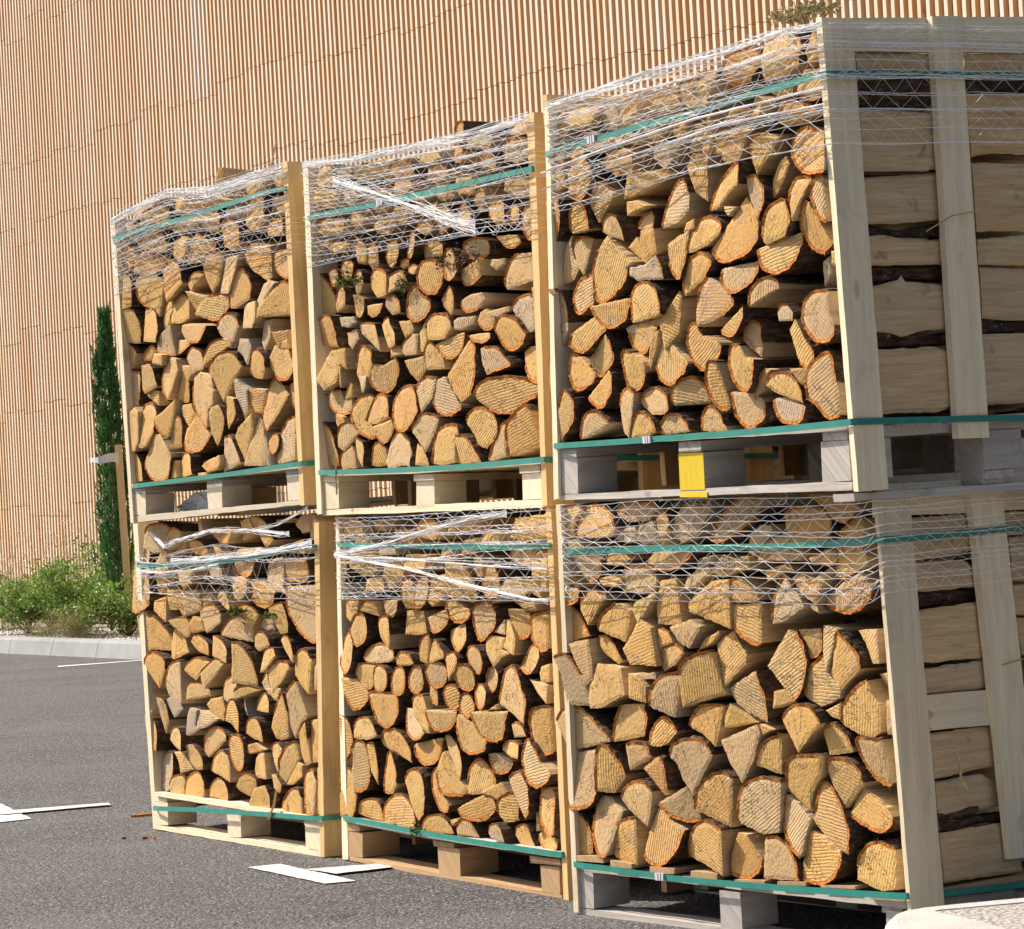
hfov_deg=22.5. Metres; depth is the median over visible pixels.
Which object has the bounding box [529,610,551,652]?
firewood log
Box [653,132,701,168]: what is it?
firewood log
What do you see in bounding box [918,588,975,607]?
firewood log
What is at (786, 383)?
firewood log
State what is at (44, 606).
shrub
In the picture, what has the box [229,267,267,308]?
firewood log
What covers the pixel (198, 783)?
firewood log
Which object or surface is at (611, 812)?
firewood log
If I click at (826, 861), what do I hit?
firewood log
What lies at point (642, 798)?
firewood log
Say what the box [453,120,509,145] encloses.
loose log
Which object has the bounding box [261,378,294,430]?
firewood log
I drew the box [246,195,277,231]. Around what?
firewood log
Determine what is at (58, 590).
shrub
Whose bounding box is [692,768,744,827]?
firewood log
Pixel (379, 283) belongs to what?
firewood log
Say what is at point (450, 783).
firewood log
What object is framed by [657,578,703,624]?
firewood log
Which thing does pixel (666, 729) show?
firewood log
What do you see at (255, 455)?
firewood log
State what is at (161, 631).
firewood log
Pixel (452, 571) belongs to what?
firewood log
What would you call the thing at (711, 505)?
firewood log
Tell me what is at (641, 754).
firewood log
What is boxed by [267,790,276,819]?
splinter
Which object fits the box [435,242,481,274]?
moss
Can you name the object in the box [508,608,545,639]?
firewood log
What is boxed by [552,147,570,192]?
firewood log
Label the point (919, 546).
firewood log
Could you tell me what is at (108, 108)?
timber clad building
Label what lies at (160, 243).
firewood log
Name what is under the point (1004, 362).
firewood log
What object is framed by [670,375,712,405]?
firewood log
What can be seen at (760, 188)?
firewood log
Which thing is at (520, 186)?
firewood log
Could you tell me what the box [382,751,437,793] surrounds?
firewood log
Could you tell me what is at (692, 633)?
firewood log
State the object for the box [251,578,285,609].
firewood log
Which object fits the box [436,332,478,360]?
firewood log
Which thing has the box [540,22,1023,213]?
wrapping net
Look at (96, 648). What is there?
kerb
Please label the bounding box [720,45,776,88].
firewood log
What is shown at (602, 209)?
firewood log
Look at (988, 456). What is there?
pallet crate
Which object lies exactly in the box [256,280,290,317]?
firewood log
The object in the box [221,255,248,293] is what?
firewood log
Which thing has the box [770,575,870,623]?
firewood log
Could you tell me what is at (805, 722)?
firewood log
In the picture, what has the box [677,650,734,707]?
firewood log
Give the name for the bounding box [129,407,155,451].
firewood log
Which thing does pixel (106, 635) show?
bed gravel
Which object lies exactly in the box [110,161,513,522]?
pallet crate
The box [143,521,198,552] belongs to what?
firewood log
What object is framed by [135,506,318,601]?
wrapping net
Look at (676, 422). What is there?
firewood log
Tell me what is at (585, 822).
firewood log
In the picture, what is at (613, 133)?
strap
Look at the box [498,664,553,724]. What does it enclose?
firewood log
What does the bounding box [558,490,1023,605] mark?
wrapping net
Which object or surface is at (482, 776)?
firewood log
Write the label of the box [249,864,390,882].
painted marking
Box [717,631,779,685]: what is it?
firewood log
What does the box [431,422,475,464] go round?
firewood log
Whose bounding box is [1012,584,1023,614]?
firewood log
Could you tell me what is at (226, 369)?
firewood log
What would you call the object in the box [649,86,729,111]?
firewood log
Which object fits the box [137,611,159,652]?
firewood log
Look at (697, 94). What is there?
firewood log
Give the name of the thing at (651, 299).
firewood log
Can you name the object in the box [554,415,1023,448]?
strap
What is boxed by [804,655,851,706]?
firewood log
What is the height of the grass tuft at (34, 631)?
0.206 m
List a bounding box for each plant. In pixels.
[0,532,38,630]
[20,509,93,629]
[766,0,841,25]
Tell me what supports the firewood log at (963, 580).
on the firewood log at (947, 597)
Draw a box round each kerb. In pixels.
[0,636,141,659]
[885,898,1023,928]
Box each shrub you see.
[0,556,82,633]
[0,566,89,628]
[0,571,30,613]
[7,545,133,633]
[59,572,138,635]
[64,522,134,630]
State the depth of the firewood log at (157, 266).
9.46 m
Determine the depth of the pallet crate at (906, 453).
7.80 m
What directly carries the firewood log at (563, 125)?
on the firewood log at (560, 178)
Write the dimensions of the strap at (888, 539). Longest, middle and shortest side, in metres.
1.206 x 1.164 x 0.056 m
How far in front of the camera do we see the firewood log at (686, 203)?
6.67 m
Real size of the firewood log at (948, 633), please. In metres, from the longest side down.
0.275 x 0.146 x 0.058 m
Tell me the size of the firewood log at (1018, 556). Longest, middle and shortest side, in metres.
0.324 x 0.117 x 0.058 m
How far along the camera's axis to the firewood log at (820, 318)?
6.22 m
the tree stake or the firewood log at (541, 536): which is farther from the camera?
the tree stake
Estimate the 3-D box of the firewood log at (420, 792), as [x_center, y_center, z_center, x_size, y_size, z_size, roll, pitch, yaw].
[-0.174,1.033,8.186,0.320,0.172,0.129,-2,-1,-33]
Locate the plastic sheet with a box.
[175,491,207,511]
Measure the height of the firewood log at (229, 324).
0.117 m
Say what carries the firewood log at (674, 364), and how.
on the firewood log at (691, 390)
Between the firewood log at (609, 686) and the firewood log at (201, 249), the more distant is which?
the firewood log at (201, 249)
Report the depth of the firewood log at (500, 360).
7.67 m
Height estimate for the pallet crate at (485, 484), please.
1.174 m
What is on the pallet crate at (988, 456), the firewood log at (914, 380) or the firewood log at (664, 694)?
the firewood log at (914, 380)
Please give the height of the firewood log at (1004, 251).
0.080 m
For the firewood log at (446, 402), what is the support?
on the firewood log at (444, 451)
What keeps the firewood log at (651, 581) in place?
on the firewood pile at (450, 663)
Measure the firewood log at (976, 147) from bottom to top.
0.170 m
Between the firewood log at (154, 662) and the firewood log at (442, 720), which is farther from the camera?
the firewood log at (154, 662)
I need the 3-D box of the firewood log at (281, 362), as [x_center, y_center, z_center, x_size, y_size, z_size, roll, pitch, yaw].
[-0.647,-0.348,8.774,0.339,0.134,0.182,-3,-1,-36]
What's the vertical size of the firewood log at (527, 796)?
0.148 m
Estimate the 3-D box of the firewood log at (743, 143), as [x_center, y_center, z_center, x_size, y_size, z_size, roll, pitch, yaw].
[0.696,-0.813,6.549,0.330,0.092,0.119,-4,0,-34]
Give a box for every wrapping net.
[109,158,378,295]
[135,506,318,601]
[301,112,546,267]
[333,500,678,604]
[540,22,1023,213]
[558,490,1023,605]
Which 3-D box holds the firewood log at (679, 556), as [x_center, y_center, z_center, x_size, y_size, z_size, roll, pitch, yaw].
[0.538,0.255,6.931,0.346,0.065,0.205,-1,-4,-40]
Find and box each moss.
[226,605,246,618]
[260,610,276,619]
[333,263,362,293]
[392,272,410,300]
[409,820,421,840]
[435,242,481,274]
[654,500,706,509]
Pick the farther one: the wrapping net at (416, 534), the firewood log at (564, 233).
the wrapping net at (416, 534)
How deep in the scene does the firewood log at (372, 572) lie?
8.33 m
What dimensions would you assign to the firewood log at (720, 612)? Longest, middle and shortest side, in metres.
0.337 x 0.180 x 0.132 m
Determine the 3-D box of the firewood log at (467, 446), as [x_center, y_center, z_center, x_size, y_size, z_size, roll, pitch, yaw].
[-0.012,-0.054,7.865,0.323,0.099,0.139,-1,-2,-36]
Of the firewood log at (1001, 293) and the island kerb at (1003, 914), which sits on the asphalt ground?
the island kerb at (1003, 914)
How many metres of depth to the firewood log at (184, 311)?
9.27 m
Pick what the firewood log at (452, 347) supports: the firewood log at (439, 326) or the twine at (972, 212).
the firewood log at (439, 326)
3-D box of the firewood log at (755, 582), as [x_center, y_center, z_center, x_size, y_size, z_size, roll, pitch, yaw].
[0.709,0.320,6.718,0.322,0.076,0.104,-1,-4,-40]
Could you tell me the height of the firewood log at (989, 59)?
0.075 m
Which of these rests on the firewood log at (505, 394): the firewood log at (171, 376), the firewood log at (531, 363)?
the firewood log at (531, 363)
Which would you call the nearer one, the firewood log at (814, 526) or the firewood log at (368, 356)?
the firewood log at (814, 526)
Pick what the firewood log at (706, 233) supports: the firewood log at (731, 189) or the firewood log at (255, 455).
the firewood log at (731, 189)
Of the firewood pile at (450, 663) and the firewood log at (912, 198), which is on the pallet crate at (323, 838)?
the firewood pile at (450, 663)
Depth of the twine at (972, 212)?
6.38 m
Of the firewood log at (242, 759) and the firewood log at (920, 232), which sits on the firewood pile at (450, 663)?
the firewood log at (242, 759)
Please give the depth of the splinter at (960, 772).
6.35 m
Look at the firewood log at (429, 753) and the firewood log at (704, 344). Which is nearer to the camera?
the firewood log at (704, 344)
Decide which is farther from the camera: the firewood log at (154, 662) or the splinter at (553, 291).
the firewood log at (154, 662)
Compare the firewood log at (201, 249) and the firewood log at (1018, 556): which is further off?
the firewood log at (201, 249)
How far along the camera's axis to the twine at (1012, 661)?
6.51 m
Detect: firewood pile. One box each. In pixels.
[122,29,1023,850]
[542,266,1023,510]
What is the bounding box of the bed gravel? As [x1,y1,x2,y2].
[0,622,139,639]
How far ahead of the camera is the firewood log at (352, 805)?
8.45 m
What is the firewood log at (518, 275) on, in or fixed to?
on the firewood log at (523, 308)
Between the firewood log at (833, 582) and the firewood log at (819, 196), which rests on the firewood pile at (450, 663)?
the firewood log at (833, 582)
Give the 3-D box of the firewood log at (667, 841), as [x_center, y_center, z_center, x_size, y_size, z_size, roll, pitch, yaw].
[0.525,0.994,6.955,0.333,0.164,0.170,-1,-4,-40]
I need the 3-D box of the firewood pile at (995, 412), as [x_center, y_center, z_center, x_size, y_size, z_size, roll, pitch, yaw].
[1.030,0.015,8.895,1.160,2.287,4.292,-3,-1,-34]
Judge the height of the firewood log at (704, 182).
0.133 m
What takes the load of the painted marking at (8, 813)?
on the asphalt ground
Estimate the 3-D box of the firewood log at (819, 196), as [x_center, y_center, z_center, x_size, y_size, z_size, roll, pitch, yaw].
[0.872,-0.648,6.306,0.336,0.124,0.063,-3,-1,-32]
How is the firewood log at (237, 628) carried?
on the firewood log at (247, 658)
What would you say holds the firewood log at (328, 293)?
on the firewood log at (328, 332)
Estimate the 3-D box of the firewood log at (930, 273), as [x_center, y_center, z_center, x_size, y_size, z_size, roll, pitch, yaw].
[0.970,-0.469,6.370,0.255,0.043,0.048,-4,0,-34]
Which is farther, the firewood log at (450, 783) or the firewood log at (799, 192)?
the firewood log at (450, 783)
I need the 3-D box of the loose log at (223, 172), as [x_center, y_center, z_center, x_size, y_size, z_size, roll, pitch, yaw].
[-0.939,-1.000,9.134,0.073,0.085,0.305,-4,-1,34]
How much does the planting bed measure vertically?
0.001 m
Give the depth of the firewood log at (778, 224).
6.34 m
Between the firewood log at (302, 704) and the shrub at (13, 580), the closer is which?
the firewood log at (302, 704)
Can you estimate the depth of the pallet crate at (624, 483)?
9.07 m
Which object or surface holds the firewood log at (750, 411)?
in the pallet crate at (988, 456)
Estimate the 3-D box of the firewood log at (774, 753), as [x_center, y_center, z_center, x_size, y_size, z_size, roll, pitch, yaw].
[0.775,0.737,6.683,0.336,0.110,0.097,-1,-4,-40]
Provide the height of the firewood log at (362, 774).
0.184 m
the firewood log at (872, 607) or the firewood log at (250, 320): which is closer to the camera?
the firewood log at (872, 607)
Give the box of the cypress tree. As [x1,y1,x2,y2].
[88,301,133,632]
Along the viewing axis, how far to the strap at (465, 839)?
7.84 m
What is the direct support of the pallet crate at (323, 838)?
on the asphalt ground
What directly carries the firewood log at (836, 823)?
on the firewood log at (826, 861)
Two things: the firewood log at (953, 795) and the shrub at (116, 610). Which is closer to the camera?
the firewood log at (953, 795)
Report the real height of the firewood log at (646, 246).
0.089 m
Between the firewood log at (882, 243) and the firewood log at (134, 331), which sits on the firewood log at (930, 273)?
the firewood log at (882, 243)
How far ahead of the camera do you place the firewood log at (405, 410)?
8.05 m
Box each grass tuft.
[4,619,66,636]
[23,605,118,637]
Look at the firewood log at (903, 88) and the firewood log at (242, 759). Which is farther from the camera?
the firewood log at (242, 759)
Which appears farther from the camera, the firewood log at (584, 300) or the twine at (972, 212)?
the firewood log at (584, 300)
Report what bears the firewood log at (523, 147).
on the firewood log at (520, 186)
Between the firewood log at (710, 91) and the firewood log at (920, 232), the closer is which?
the firewood log at (920, 232)
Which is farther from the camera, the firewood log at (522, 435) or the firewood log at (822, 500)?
the firewood log at (522, 435)
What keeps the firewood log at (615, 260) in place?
on the firewood log at (615, 315)
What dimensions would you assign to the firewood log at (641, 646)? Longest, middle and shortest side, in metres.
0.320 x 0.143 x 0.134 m
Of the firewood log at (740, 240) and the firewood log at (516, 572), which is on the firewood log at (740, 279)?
the firewood log at (740, 240)
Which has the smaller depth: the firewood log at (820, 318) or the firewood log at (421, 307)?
the firewood log at (820, 318)
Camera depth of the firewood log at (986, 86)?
6.52 m
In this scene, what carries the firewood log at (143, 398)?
on the firewood log at (135, 417)
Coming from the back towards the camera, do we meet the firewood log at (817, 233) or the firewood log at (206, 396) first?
the firewood log at (206, 396)
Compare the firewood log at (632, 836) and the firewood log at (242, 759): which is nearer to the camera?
the firewood log at (632, 836)
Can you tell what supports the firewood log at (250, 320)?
on the firewood pile at (450, 663)
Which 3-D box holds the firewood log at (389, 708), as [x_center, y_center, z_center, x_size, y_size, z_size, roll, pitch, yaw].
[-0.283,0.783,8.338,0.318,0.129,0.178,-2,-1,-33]
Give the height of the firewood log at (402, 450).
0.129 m
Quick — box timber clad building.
[0,0,1023,623]
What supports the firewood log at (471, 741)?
on the firewood log at (482, 776)
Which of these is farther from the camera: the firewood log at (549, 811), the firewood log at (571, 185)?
the firewood log at (549, 811)
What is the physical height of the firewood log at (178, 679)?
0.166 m
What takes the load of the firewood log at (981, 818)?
on the firewood log at (976, 851)
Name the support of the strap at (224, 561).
attached to the pallet crate at (323, 838)
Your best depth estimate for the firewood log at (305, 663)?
8.71 m
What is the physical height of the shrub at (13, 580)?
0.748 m
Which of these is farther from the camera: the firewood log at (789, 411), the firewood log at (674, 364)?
the firewood log at (674, 364)
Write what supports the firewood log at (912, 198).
on the firewood log at (920, 232)
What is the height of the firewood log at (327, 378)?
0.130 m
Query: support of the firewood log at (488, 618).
on the firewood pile at (450, 663)
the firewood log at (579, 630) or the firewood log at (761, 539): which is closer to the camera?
the firewood log at (761, 539)
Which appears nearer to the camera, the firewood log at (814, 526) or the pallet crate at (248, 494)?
the firewood log at (814, 526)
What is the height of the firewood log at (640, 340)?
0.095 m
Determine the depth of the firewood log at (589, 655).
7.08 m
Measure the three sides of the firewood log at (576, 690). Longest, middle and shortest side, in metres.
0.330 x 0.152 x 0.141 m
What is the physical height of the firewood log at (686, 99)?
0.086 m
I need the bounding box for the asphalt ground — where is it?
[0,653,891,928]
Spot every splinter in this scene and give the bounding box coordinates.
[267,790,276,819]
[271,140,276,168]
[335,465,337,494]
[547,288,558,293]
[955,752,968,790]
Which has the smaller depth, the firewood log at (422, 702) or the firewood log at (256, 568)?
the firewood log at (422, 702)
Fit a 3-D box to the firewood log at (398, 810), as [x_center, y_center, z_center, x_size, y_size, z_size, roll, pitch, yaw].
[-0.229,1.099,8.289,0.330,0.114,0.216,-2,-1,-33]
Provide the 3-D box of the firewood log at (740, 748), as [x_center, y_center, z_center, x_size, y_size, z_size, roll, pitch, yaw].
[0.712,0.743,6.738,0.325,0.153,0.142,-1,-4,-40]
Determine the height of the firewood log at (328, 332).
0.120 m
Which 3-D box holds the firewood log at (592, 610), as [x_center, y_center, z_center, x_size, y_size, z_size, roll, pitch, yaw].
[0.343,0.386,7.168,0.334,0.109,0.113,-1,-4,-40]
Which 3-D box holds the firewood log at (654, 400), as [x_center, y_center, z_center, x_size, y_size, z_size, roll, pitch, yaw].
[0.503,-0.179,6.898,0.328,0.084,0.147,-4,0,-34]
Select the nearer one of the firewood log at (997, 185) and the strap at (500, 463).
the firewood log at (997, 185)
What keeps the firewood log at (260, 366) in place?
on the firewood log at (278, 411)
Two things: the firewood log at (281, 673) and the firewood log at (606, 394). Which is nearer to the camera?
the firewood log at (606, 394)
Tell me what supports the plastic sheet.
in the pallet crate at (248, 494)
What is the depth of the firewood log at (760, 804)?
6.57 m
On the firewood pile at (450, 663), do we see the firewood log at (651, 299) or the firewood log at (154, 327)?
the firewood log at (154, 327)
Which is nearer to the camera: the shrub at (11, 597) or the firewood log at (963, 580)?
the firewood log at (963, 580)
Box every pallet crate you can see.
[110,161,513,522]
[133,518,433,856]
[303,112,794,515]
[336,506,649,899]
[390,472,512,505]
[542,16,1023,501]
[556,480,1023,928]
[604,413,1015,495]
[890,430,1023,470]
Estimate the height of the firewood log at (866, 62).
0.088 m
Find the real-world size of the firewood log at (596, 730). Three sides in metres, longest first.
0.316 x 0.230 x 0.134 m
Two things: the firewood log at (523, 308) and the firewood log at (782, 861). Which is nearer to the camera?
the firewood log at (782, 861)
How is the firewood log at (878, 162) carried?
on the firewood log at (819, 196)
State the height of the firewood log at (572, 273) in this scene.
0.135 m
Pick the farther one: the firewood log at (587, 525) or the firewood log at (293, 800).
the firewood log at (293, 800)
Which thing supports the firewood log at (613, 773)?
on the firewood log at (611, 812)
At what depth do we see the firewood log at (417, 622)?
8.09 m
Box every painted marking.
[0,803,110,821]
[58,660,141,666]
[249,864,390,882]
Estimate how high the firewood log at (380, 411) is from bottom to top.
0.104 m
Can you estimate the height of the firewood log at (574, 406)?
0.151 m
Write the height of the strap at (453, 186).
0.034 m
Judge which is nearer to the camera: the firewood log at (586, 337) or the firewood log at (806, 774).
the firewood log at (806, 774)
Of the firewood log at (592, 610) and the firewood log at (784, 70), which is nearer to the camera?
the firewood log at (784, 70)
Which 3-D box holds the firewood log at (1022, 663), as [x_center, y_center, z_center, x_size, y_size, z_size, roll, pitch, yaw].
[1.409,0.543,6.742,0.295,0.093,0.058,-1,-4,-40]
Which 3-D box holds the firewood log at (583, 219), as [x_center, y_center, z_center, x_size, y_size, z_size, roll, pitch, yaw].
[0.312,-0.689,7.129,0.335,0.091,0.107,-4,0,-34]
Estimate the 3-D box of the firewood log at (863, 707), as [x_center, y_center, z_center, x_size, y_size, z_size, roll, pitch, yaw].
[0.972,0.598,6.437,0.314,0.149,0.139,-1,-4,-40]
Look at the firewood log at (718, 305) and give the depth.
6.57 m
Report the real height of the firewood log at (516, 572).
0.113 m
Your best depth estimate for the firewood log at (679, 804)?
6.81 m
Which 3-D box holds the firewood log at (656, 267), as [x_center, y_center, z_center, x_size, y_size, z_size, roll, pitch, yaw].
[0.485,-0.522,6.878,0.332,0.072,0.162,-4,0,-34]
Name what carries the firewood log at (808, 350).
on the firewood pile at (450, 663)
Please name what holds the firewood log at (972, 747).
on the firewood log at (953, 795)
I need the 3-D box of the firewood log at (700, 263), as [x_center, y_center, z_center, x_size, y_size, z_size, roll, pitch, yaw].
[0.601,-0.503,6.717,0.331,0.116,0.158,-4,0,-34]
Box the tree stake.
[90,445,133,631]
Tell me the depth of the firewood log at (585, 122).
7.03 m
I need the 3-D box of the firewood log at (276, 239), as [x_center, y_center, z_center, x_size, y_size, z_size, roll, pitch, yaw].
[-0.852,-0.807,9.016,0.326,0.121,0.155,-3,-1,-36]
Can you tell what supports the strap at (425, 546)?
attached to the pallet crate at (459, 861)
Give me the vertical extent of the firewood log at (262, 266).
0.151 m
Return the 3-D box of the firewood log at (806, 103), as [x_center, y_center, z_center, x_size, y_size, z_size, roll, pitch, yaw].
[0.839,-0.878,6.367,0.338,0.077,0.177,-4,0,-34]
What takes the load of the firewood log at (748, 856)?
on the pallet crate at (997, 705)
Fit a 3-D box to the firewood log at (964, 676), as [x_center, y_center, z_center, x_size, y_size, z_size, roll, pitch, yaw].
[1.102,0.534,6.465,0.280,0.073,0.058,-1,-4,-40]
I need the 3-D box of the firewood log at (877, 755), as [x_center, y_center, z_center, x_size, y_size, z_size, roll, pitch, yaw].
[1.005,0.726,6.409,0.335,0.139,0.105,-1,-4,-40]
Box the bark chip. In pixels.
[131,813,151,816]
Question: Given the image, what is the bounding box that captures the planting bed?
[0,622,138,637]
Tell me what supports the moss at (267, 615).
on the firewood pile at (450, 663)
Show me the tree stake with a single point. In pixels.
(117, 456)
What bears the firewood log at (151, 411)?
on the firewood log at (162, 456)
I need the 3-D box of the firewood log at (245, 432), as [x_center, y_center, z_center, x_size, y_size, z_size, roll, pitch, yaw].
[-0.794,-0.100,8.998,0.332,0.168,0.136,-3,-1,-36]
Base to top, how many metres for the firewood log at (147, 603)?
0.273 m
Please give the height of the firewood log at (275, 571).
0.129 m
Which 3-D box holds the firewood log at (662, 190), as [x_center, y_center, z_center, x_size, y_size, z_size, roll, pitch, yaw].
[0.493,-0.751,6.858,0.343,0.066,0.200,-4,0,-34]
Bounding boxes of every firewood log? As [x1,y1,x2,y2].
[121,306,157,343]
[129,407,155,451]
[131,369,153,404]
[131,549,166,613]
[134,250,174,276]
[134,276,166,316]
[137,232,195,252]
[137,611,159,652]
[139,402,167,448]
[141,204,181,232]
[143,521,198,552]
[144,307,163,342]
[144,650,191,688]
[145,434,186,480]
[149,614,175,650]
[161,749,191,790]
[162,356,188,400]
[163,259,203,301]
[165,659,210,703]
[170,294,216,323]
[184,415,223,453]
[184,769,221,801]
[187,232,246,263]
[192,373,225,428]
[195,293,243,321]
[200,602,235,632]
[202,250,245,292]
[203,725,237,756]
[207,350,254,402]
[210,748,254,781]
[216,311,262,341]
[221,218,285,249]
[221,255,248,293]
[221,614,268,641]
[224,433,268,471]
[228,733,259,770]
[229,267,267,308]
[231,641,267,685]
[234,547,314,576]
[235,412,261,458]
[243,301,290,328]
[244,242,286,280]
[244,418,266,465]
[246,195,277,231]
[248,347,275,378]
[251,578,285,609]
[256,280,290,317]
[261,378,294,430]
[267,556,314,594]
[268,659,297,692]
[270,345,293,380]
[272,692,295,739]
[276,415,297,463]
[278,740,303,783]
[282,785,305,813]
[284,585,397,643]
[285,558,314,582]
[286,680,372,738]
[295,647,316,693]
[303,767,317,815]
[316,350,346,389]
[317,313,359,347]
[319,273,355,314]
[323,422,342,465]
[339,766,393,816]
[341,677,371,710]
[350,393,377,439]
[350,549,441,575]
[350,739,383,793]
[355,345,394,393]
[364,641,418,662]
[366,393,395,424]
[368,690,412,729]
[369,357,418,393]
[371,267,407,297]
[381,726,436,762]
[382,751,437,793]
[383,792,422,828]
[386,430,419,467]
[392,384,419,432]
[405,766,457,820]
[406,285,447,322]
[406,607,445,634]
[411,410,466,451]
[412,693,455,733]
[414,737,448,766]
[416,257,505,295]
[416,375,447,412]
[425,312,494,340]
[425,708,460,732]
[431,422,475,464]
[432,376,483,417]
[435,751,477,796]
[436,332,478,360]
[444,561,486,602]
[444,598,475,623]
[448,339,501,402]
[453,432,489,463]
[456,714,503,754]
[458,795,501,823]
[465,406,509,448]
[467,756,510,794]
[469,709,530,742]
[471,599,521,641]
[472,375,537,414]
[481,345,526,375]
[481,562,531,598]
[489,420,522,460]
[493,314,535,351]
[496,791,531,822]
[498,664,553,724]
[502,136,527,163]
[503,252,532,290]
[504,172,529,198]
[504,404,539,457]
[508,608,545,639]
[508,769,541,819]
[510,514,546,541]
[512,293,534,331]
[521,738,557,788]
[525,346,536,383]
[528,704,556,755]
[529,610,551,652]
[539,785,560,838]
[546,200,606,241]
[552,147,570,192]
[553,652,589,705]
[556,705,619,749]
[557,111,643,141]
[557,388,628,442]
[562,235,609,285]
[563,500,630,536]
[566,538,660,584]
[566,749,620,811]
[567,317,627,353]
[567,352,602,391]
[568,106,610,129]
[568,145,626,200]
[568,171,588,200]
[569,201,602,233]
[569,638,616,685]
[572,605,606,640]
[573,272,599,315]
[575,501,647,537]
[578,809,595,853]
[580,409,627,439]
[580,587,649,624]
[587,180,667,222]
[588,369,626,409]
[589,663,663,708]
[590,298,632,329]
[590,332,633,377]
[591,236,645,303]
[591,794,635,857]
[594,739,649,792]
[597,600,636,641]
[601,146,686,175]
[612,703,665,741]
[612,816,651,864]
[615,501,684,521]
[619,386,645,437]
[620,91,728,125]
[620,348,664,392]
[621,777,672,825]
[623,564,695,593]
[623,618,674,666]
[624,169,689,199]
[626,740,669,769]
[628,323,659,355]
[629,228,684,262]
[629,280,682,323]
[630,254,681,280]
[630,409,705,437]
[639,385,707,414]
[644,754,686,794]
[644,807,696,866]
[647,550,749,572]
[647,714,701,746]
[648,671,696,717]
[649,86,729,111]
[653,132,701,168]
[655,338,704,387]
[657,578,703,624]
[658,786,711,822]
[659,410,703,434]
[660,291,697,349]
[660,641,717,670]
[661,177,725,229]
[668,231,705,279]
[669,734,732,795]
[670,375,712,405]
[670,618,733,648]
[671,497,737,542]
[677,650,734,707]
[678,78,693,105]
[682,250,739,297]
[686,214,732,253]
[686,322,743,371]
[687,153,724,201]
[687,817,755,875]
[688,579,744,628]
[689,699,753,746]
[690,70,775,110]
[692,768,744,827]
[696,277,748,326]
[697,70,754,108]
[701,404,746,431]
[703,359,739,411]
[710,160,755,212]
[710,495,820,543]
[711,197,769,264]
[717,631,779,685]
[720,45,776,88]
[720,261,823,293]
[721,722,779,782]
[722,125,802,164]
[727,341,801,392]
[729,391,787,428]
[730,574,778,603]
[730,670,787,722]
[731,831,773,878]
[732,601,843,645]
[734,774,789,833]
[742,319,796,356]
[746,173,777,221]
[747,131,793,174]
[747,275,836,308]
[748,523,786,555]
[754,732,828,773]
[757,233,830,274]
[758,533,835,560]
[761,30,819,82]
[761,197,801,244]
[764,833,803,880]
[765,370,811,403]
[768,629,816,701]
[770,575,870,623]
[773,397,833,424]
[779,97,925,125]
[782,701,839,752]
[782,792,820,858]
[784,505,846,542]
[784,751,856,810]
[787,174,814,220]
[789,124,928,176]
[790,319,908,367]
[792,567,845,602]
[796,68,918,101]
[799,200,927,255]
[801,288,930,344]
[802,830,857,885]
[803,350,929,419]
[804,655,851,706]
[806,494,932,523]
[808,174,926,222]
[814,779,900,855]
[822,571,957,614]
[823,721,859,754]
[825,752,882,807]
[831,630,939,690]
[836,516,952,577]
[840,677,957,736]
[850,777,978,832]
[855,53,929,70]
[855,727,974,788]
[857,837,965,890]
[858,79,931,110]
[859,109,935,171]
[859,628,886,663]
[864,173,938,223]
[868,224,939,239]
[869,235,940,266]
[871,265,941,282]
[873,276,944,336]
[877,332,945,347]
[878,347,949,413]
[912,514,970,560]
[916,560,973,591]
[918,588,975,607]
[919,602,982,662]
[924,660,985,693]
[930,725,994,778]
[934,774,998,817]
[938,811,999,830]
[938,821,1021,882]
[963,53,1023,80]
[965,79,1023,93]
[966,94,1023,157]
[970,163,1023,232]
[976,235,1023,265]
[978,267,1023,320]
[981,320,1023,333]
[982,333,1023,404]
[1004,511,1023,534]
[1007,536,1023,580]
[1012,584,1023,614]
[1016,617,1023,654]
[1021,657,1023,684]
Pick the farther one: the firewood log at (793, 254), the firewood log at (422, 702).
the firewood log at (422, 702)
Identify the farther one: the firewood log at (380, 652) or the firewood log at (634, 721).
the firewood log at (380, 652)
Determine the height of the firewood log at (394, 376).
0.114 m
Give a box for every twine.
[926,207,1023,231]
[1001,658,1023,665]
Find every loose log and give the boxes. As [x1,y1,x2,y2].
[215,167,272,195]
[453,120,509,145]
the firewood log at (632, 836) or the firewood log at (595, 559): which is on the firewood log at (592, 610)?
the firewood log at (595, 559)
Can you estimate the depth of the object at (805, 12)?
6.24 m
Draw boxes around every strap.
[113,186,286,241]
[133,460,314,488]
[136,545,316,566]
[153,803,341,820]
[308,166,533,220]
[318,453,778,474]
[337,542,551,549]
[343,814,564,857]
[546,70,1023,156]
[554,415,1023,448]
[567,524,1023,554]
[573,861,1023,899]
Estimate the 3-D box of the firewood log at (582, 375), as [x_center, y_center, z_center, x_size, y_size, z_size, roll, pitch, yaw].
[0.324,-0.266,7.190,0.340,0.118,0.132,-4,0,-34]
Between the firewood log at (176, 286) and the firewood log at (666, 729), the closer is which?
the firewood log at (666, 729)
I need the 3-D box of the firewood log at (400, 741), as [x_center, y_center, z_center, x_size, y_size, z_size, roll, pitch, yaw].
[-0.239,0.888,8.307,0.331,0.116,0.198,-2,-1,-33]
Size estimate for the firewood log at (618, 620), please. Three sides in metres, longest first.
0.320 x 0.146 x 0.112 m
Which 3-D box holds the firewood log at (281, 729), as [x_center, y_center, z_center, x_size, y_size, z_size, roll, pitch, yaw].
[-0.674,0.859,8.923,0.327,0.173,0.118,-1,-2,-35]
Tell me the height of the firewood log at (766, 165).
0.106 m
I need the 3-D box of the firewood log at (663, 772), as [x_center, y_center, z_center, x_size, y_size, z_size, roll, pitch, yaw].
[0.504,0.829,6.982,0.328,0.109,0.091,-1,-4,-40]

